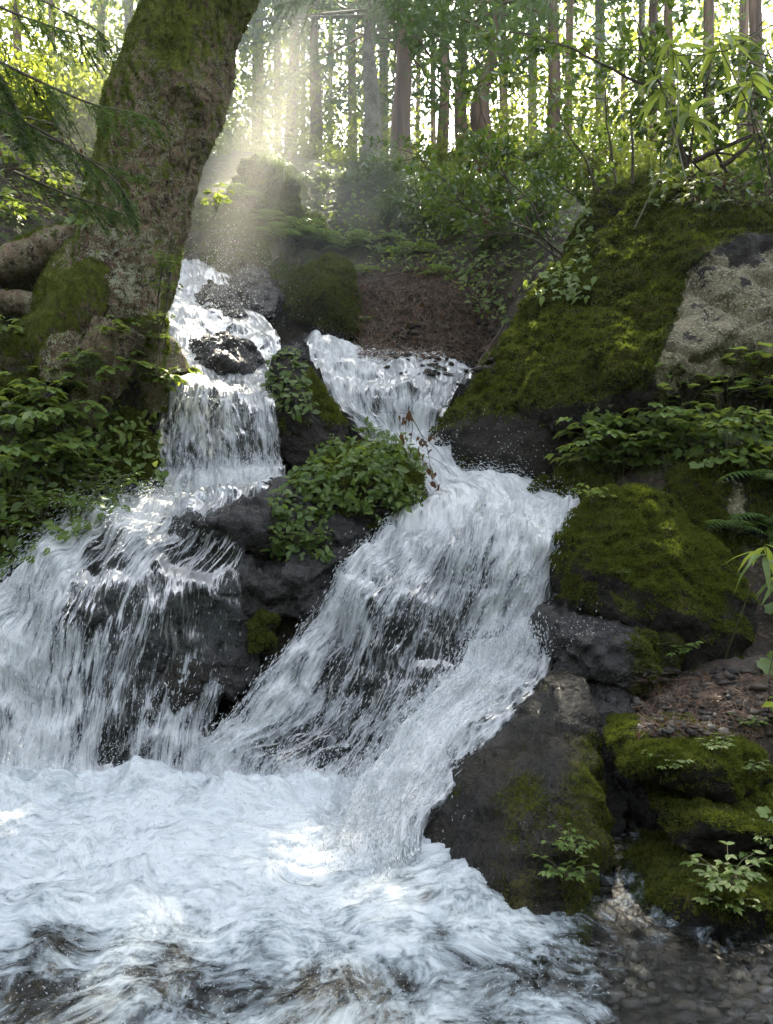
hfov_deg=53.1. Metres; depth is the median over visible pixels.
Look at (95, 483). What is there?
herb
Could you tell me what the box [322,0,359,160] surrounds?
cedar tree
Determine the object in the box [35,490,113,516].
herb
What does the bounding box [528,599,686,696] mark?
rock
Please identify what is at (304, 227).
fern
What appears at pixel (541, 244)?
branch
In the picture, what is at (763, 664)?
ground cover
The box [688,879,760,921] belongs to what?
herb
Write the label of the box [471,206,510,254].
bush
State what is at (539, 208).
bush
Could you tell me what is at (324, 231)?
fern
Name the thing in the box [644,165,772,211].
ground cover
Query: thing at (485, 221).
branch
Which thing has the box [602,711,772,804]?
rock
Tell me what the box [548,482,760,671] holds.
boulder
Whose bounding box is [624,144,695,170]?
bush
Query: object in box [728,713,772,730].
herb
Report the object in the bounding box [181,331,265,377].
rock
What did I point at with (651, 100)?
bamboo grass
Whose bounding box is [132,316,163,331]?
herb
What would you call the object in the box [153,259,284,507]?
waterfall
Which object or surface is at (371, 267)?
fern
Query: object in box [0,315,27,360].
herb
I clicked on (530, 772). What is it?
rock
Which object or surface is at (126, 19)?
cedar tree
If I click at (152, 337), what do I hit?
herb
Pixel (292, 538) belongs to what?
herb
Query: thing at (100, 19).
cedar tree
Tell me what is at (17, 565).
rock
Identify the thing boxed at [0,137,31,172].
herb
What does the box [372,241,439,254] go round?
fern
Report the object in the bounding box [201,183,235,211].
herb
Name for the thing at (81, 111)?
bush
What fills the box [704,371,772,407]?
herb
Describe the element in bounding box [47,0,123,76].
cedar tree
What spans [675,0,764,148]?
cedar tree
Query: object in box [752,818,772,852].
herb
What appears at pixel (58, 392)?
herb
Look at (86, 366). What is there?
fern
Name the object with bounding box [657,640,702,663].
herb
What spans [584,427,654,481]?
herb
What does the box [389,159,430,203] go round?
bush
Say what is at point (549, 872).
herb
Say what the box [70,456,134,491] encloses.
herb
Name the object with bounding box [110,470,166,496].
rock
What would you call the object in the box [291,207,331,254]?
rock
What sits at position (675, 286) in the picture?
boulder
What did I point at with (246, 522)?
rock
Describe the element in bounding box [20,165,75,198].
herb
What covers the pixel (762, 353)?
herb
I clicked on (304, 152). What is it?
bush
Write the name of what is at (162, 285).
herb
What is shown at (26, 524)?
herb
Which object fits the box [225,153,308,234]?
boulder
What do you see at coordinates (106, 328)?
herb
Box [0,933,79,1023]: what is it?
rock
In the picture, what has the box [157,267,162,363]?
vine
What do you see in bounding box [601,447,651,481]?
herb
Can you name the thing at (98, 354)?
herb
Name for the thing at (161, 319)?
herb
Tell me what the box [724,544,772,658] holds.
bamboo grass
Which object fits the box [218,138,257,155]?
bush
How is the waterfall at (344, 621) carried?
on the stream bed at (402, 625)
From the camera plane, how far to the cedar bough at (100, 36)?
7.45 m
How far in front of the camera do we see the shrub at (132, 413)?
5.82 m
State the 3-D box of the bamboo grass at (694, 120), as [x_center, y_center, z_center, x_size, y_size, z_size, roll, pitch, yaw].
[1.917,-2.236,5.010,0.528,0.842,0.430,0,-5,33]
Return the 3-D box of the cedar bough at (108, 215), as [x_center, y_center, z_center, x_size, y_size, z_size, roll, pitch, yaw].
[-2.007,-1.990,4.984,0.816,0.443,0.392,0,0,0]
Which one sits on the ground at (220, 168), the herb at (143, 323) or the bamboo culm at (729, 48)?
the bamboo culm at (729, 48)
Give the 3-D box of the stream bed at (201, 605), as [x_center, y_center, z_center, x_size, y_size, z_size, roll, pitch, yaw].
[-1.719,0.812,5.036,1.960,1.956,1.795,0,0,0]
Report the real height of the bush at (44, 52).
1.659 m
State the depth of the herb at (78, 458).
5.42 m
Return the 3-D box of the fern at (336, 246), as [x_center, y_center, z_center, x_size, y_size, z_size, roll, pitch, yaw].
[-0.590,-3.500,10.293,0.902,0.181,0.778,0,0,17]
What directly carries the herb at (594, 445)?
on the rock at (599, 474)
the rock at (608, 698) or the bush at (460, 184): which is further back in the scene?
the bush at (460, 184)
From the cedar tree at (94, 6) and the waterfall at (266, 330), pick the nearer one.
the waterfall at (266, 330)
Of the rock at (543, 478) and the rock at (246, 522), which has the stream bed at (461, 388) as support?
the rock at (543, 478)
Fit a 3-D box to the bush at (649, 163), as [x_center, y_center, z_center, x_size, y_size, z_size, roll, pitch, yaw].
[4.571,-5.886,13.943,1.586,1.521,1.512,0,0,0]
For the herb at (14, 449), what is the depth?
5.26 m
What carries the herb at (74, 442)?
on the ground at (220, 168)
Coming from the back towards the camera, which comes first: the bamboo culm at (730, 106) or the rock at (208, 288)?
the rock at (208, 288)
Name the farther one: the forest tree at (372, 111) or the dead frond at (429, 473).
the forest tree at (372, 111)
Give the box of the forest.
[0,0,772,194]
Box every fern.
[68,363,103,368]
[215,183,264,197]
[249,209,285,221]
[254,221,305,246]
[264,216,325,237]
[303,228,343,245]
[321,236,371,250]
[342,229,406,242]
[354,264,381,274]
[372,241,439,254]
[416,264,453,274]
[703,519,771,538]
[716,469,772,484]
[728,512,772,526]
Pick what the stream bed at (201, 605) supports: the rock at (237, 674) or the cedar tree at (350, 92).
the rock at (237, 674)
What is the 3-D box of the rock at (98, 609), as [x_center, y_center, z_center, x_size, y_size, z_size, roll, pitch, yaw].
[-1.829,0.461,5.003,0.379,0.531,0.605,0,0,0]
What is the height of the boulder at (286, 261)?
2.022 m
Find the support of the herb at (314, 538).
on the ground at (220, 168)
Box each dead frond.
[357,382,413,444]
[410,416,451,490]
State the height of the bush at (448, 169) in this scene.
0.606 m
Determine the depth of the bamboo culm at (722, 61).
5.16 m
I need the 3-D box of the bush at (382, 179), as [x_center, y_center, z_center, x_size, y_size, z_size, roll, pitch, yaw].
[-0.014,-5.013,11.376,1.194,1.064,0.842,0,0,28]
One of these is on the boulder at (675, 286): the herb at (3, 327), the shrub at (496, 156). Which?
the shrub at (496, 156)
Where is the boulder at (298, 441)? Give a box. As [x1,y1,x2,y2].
[266,350,349,469]
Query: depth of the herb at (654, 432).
5.61 m
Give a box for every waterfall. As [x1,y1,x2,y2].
[0,473,283,772]
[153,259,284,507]
[190,495,579,777]
[303,330,561,569]
[334,629,552,864]
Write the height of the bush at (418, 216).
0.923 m
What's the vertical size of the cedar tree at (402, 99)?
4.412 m
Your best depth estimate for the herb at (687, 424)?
5.59 m
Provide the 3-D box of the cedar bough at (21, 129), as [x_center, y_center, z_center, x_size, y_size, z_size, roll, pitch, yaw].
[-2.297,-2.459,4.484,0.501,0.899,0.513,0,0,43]
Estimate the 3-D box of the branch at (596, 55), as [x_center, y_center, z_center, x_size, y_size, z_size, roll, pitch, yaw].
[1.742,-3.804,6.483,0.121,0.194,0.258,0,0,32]
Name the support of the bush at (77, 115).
on the ground at (220, 168)
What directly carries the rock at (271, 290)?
on the stream bed at (240, 445)
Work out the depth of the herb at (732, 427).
5.42 m
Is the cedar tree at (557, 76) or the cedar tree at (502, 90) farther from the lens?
the cedar tree at (502, 90)
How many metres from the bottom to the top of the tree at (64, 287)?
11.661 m
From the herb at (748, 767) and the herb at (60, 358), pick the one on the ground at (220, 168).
the herb at (60, 358)
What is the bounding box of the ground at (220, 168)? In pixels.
[0,128,772,1023]
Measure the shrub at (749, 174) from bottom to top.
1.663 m
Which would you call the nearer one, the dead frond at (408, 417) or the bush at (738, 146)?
the dead frond at (408, 417)
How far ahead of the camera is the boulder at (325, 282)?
8.93 m
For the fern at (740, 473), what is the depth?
5.18 m
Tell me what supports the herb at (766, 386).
on the ground at (220, 168)
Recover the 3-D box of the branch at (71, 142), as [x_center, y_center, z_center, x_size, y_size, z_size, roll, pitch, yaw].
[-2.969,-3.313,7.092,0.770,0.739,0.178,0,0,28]
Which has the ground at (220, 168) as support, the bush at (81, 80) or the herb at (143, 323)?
the bush at (81, 80)
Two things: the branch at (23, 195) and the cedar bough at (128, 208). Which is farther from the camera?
the branch at (23, 195)
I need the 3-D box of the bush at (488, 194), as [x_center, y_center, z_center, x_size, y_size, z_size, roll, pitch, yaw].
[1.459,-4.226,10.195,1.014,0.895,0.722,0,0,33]
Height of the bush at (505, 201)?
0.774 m
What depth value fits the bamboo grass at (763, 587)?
4.03 m
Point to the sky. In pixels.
(765, 15)
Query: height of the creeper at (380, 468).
1.123 m
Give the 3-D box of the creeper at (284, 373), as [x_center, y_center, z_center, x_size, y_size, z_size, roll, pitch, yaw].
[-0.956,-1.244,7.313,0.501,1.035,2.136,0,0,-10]
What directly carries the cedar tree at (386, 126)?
on the ground at (220, 168)
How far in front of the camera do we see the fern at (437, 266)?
9.47 m
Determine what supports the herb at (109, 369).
on the ground at (220, 168)
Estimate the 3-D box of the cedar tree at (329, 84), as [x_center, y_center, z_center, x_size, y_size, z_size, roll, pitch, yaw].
[-2.172,-30.134,35.853,6.508,38.124,6.724,0,0,36]
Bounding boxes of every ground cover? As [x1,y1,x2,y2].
[0,133,168,577]
[301,154,596,324]
[581,389,772,868]
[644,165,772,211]
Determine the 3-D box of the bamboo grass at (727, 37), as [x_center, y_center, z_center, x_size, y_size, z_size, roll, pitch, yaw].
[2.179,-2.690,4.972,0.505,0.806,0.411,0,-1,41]
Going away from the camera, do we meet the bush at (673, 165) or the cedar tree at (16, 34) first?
the bush at (673, 165)
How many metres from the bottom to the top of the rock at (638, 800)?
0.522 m
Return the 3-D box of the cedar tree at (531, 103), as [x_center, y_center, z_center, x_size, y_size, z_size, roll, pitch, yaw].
[5.524,-26.164,28.992,6.852,32.842,6.976,0,0,0]
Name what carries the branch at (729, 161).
attached to the branch at (700, 158)
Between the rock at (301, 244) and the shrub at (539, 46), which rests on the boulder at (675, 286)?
the shrub at (539, 46)
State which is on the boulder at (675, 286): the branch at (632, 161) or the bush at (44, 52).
the branch at (632, 161)
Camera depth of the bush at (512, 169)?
12.77 m
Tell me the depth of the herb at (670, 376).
5.79 m
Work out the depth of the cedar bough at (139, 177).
4.80 m
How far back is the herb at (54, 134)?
8.85 m
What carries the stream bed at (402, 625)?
on the ground at (220, 168)
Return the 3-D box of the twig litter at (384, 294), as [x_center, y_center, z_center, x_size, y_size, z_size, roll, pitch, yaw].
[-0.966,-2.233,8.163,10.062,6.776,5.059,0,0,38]
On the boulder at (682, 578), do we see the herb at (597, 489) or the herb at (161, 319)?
the herb at (597, 489)
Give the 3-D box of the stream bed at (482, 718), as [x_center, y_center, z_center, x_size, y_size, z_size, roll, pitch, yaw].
[0.395,1.276,4.059,0.563,0.991,1.681,0,0,38]
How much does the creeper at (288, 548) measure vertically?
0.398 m
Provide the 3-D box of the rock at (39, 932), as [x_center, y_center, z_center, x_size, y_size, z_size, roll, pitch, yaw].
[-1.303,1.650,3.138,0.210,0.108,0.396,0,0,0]
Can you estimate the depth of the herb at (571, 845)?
3.02 m
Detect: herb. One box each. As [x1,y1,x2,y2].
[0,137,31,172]
[0,190,54,227]
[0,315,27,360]
[0,371,88,411]
[0,396,82,443]
[0,433,79,493]
[0,488,83,524]
[0,511,54,537]
[11,394,113,433]
[19,428,125,473]
[19,440,82,483]
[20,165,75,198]
[25,354,94,395]
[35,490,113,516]
[50,132,92,169]
[57,360,152,406]
[61,346,125,377]
[69,471,145,495]
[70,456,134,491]
[94,315,141,355]
[124,358,202,408]
[127,349,144,400]
[129,364,171,397]
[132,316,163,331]
[139,327,170,345]
[143,276,183,297]
[143,309,175,324]
[147,253,183,277]
[149,248,180,262]
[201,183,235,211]
[277,528,319,546]
[293,530,332,550]
[531,854,599,887]
[541,823,599,859]
[543,434,609,474]
[553,417,645,461]
[570,483,616,506]
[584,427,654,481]
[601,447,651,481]
[605,434,696,468]
[606,402,678,447]
[611,568,632,576]
[621,398,717,432]
[637,413,717,472]
[641,749,693,776]
[653,362,711,406]
[655,409,726,457]
[657,380,723,416]
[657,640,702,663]
[679,841,771,895]
[682,409,772,448]
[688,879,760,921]
[695,733,736,755]
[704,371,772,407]
[720,406,772,444]
[721,341,772,384]
[726,376,772,421]
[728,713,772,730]
[733,850,772,871]
[741,759,770,776]
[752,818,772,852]
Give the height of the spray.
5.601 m
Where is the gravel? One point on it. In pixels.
(671, 959)
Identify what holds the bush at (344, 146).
on the ground at (220, 168)
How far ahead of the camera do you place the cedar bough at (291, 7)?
9.35 m
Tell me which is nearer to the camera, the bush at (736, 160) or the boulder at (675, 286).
the boulder at (675, 286)
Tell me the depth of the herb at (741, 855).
3.03 m
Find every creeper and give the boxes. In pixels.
[260,346,320,422]
[260,504,335,562]
[266,416,432,552]
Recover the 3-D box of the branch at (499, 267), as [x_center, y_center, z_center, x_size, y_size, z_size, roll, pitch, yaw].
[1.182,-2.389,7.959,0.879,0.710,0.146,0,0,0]
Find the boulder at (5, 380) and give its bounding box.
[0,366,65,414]
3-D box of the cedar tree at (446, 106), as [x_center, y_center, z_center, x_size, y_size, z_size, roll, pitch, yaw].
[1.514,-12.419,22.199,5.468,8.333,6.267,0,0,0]
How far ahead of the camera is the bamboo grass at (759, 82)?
5.04 m
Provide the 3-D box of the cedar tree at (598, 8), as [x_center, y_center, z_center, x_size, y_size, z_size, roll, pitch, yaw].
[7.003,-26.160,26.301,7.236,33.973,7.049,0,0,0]
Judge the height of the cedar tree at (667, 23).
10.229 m
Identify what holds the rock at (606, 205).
on the boulder at (675, 286)
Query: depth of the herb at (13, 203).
7.28 m
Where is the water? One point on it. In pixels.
(102, 915)
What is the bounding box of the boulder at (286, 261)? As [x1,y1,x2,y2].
[182,192,300,322]
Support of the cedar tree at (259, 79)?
on the ground at (220, 168)
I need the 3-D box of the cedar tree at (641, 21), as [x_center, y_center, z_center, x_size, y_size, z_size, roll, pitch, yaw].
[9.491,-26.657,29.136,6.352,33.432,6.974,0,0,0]
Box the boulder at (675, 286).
[428,166,772,486]
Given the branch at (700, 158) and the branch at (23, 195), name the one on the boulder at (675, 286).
the branch at (700, 158)
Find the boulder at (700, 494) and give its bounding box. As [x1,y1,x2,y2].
[662,443,772,577]
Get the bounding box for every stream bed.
[0,510,246,767]
[161,317,279,486]
[235,535,550,776]
[305,346,485,510]
[403,715,491,880]
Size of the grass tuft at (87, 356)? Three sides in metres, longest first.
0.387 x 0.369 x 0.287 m
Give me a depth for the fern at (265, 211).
9.89 m
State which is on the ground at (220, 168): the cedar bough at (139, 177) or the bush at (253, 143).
the bush at (253, 143)
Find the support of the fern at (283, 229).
on the ground at (220, 168)
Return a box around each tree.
[0,0,123,71]
[0,0,259,430]
[7,0,123,76]
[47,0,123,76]
[72,0,137,31]
[98,0,269,34]
[228,0,333,154]
[234,0,540,168]
[236,0,356,157]
[236,0,449,152]
[240,0,564,163]
[265,0,303,156]
[288,3,309,147]
[307,21,347,150]
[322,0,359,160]
[339,0,621,178]
[346,0,412,152]
[347,0,529,158]
[375,0,579,170]
[410,7,454,156]
[415,5,452,155]
[457,2,540,137]
[467,2,584,137]
[501,0,660,189]
[511,0,606,151]
[517,0,644,146]
[557,0,748,164]
[578,0,679,168]
[583,0,693,165]
[605,0,770,168]
[614,0,719,155]
[674,0,772,132]
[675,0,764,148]
[700,0,772,158]
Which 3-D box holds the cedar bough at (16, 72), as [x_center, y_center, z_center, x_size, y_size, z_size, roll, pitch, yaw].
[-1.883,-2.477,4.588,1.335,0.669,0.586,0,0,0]
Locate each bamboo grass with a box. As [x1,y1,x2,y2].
[631,74,694,179]
[633,97,726,228]
[652,35,709,123]
[682,31,772,152]
[702,71,772,211]
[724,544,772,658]
[753,577,772,682]
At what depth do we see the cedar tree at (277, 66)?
30.79 m
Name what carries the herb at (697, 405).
on the ground at (220, 168)
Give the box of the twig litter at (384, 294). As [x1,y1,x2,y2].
[0,132,772,746]
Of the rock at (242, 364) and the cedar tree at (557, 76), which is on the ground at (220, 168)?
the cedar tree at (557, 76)
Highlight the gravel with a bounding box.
[383,321,772,1023]
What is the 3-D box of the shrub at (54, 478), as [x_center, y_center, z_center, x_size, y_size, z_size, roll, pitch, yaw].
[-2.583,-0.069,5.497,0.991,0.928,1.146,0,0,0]
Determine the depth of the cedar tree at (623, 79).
35.80 m
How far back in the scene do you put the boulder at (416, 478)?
5.43 m
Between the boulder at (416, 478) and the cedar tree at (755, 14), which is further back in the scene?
the cedar tree at (755, 14)
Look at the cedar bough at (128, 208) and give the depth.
4.65 m
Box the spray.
[0,187,610,1023]
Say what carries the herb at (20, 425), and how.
on the ground at (220, 168)
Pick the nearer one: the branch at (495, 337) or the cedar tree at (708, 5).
the branch at (495, 337)
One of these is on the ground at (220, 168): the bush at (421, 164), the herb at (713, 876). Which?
the bush at (421, 164)
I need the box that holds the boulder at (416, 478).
[290,439,429,535]
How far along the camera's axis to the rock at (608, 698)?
3.79 m
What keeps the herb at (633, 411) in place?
on the ground at (220, 168)
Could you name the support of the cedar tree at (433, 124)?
on the ground at (220, 168)
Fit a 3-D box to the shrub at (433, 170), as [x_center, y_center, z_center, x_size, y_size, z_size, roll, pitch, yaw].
[0.502,-3.932,9.226,1.689,1.505,0.970,0,0,0]
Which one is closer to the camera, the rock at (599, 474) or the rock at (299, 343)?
the rock at (599, 474)
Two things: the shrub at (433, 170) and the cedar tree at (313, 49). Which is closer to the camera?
the shrub at (433, 170)
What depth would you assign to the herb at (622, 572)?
4.40 m
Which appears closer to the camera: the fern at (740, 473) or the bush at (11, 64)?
the fern at (740, 473)
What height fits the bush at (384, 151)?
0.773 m
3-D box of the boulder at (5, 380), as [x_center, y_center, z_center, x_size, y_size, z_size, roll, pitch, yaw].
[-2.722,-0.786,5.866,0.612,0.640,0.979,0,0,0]
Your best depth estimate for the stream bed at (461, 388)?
7.36 m
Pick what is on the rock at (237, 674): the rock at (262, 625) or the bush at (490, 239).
the rock at (262, 625)
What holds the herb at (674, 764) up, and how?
on the rock at (707, 773)
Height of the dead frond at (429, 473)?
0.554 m
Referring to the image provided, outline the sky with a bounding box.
[0,0,772,188]
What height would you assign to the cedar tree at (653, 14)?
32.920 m
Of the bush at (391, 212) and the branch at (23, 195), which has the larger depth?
the bush at (391, 212)
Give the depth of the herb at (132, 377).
6.07 m
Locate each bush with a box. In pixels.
[0,19,106,154]
[0,41,39,130]
[0,43,86,137]
[3,34,93,122]
[20,28,108,142]
[73,77,103,147]
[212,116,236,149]
[216,119,270,155]
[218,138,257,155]
[287,130,330,159]
[311,127,360,160]
[313,144,357,169]
[349,123,418,201]
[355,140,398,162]
[362,173,418,227]
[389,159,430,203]
[391,142,432,172]
[398,169,460,235]
[409,165,462,212]
[414,129,470,170]
[432,142,486,206]
[432,194,479,245]
[437,156,459,176]
[462,160,529,217]
[467,105,554,184]
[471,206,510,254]
[484,143,591,244]
[484,161,543,222]
[512,122,597,205]
[516,124,587,188]
[549,113,657,201]
[606,132,677,179]
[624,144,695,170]
[693,131,766,174]
[715,140,772,179]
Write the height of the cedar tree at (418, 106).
36.968 m
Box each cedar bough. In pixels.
[0,6,116,78]
[0,60,178,152]
[0,75,39,171]
[0,108,144,239]
[8,0,121,68]
[13,123,153,196]
[13,170,134,238]
[270,0,325,45]
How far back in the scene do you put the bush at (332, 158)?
12.83 m
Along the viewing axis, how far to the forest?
19.88 m
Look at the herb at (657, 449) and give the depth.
5.73 m
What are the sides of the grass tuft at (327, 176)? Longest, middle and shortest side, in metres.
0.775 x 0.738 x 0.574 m
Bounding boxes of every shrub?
[0,471,87,556]
[80,405,162,483]
[358,133,498,247]
[401,25,580,261]
[457,32,662,225]
[487,0,764,190]
[608,45,772,197]
[668,28,772,200]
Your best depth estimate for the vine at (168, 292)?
5.94 m
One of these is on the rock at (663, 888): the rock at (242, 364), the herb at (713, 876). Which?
the herb at (713, 876)
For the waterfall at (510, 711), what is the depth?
3.88 m
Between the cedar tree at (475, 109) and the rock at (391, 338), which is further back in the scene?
the cedar tree at (475, 109)
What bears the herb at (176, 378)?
on the ground at (220, 168)
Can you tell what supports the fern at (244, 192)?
on the boulder at (286, 261)
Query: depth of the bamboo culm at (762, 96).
5.02 m
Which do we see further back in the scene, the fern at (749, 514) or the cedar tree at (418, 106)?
the cedar tree at (418, 106)
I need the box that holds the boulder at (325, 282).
[281,251,362,341]
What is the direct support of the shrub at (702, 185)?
on the boulder at (675, 286)
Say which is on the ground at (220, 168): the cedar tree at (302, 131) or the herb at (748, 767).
the cedar tree at (302, 131)
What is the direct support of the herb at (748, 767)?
on the rock at (707, 773)
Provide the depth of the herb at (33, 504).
5.15 m
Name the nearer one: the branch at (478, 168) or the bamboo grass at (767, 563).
the bamboo grass at (767, 563)
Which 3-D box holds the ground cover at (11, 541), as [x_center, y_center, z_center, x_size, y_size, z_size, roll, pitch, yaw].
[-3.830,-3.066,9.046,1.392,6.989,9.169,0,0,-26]
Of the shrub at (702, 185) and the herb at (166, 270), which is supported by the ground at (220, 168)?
the herb at (166, 270)
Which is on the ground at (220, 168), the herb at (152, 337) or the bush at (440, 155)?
the bush at (440, 155)
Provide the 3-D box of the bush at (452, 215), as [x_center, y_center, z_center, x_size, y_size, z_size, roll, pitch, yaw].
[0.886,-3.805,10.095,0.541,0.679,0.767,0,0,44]
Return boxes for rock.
[0,515,90,582]
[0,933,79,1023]
[31,920,82,943]
[75,544,131,626]
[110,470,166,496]
[159,652,209,712]
[161,599,275,702]
[163,476,371,556]
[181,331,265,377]
[192,539,368,620]
[194,279,247,326]
[229,266,285,321]
[247,608,280,655]
[281,332,368,360]
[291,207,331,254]
[360,322,401,350]
[414,669,617,969]
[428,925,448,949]
[527,473,556,492]
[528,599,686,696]
[551,450,619,501]
[559,168,655,260]
[587,680,640,837]
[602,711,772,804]
[613,826,772,941]
[622,783,659,830]
[644,781,772,862]
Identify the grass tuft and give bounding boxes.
[66,352,111,386]
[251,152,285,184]
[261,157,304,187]
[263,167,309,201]
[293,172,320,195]
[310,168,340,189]
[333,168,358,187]
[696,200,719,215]
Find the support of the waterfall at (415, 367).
on the stream bed at (461, 388)
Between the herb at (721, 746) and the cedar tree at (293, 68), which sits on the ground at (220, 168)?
the cedar tree at (293, 68)
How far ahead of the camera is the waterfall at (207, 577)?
4.62 m
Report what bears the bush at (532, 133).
on the ground at (220, 168)
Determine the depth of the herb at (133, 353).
6.23 m
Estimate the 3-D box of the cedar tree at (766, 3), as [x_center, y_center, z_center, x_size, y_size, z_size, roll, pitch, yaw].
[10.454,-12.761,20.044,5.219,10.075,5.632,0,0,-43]
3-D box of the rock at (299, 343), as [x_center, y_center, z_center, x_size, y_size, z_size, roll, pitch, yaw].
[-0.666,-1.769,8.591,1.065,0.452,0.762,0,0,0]
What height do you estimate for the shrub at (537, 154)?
2.237 m
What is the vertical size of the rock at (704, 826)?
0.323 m
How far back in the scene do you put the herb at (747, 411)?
5.42 m
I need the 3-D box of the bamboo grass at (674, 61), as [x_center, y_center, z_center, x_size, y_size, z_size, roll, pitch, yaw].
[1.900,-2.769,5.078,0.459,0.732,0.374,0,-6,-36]
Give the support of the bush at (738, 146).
on the ground at (220, 168)
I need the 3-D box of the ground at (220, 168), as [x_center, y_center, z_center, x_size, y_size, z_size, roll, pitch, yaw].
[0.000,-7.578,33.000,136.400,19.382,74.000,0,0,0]
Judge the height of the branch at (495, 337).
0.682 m
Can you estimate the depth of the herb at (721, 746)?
3.35 m
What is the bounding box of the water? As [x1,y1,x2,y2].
[0,755,701,1023]
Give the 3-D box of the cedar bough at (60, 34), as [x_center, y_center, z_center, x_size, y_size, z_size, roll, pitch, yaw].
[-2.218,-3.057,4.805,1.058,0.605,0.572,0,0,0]
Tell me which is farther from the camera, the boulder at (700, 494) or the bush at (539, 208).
the bush at (539, 208)
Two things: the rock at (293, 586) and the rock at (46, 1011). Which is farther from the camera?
the rock at (293, 586)
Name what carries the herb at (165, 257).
on the ground at (220, 168)
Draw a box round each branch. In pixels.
[0,174,55,224]
[27,117,85,178]
[447,218,561,259]
[449,322,505,386]
[460,247,542,312]
[472,147,488,179]
[474,192,496,242]
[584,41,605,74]
[630,107,633,183]
[693,133,754,163]
[720,138,754,168]
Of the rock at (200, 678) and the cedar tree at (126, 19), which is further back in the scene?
the cedar tree at (126, 19)
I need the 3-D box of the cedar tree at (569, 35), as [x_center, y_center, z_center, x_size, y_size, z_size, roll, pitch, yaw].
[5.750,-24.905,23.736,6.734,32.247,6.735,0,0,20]
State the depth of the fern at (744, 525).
5.01 m
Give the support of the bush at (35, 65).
on the ground at (220, 168)
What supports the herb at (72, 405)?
on the ground at (220, 168)
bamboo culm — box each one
[663,52,772,89]
[677,24,772,55]
[687,96,772,117]
[752,91,772,100]
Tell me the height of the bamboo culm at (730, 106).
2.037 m
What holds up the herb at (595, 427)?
on the ground at (220, 168)
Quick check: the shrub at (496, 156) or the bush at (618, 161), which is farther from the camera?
the bush at (618, 161)
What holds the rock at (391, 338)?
on the ground at (220, 168)
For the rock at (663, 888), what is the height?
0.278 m
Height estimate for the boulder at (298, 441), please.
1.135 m
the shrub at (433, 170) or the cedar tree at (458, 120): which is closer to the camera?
the shrub at (433, 170)
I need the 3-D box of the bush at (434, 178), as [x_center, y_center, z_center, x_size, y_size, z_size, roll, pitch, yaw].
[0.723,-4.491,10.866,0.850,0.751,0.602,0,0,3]
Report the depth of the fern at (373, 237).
10.22 m
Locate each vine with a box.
[148,272,171,374]
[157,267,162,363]
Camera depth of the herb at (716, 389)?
5.82 m
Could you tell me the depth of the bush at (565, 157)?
10.91 m
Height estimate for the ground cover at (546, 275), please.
5.913 m

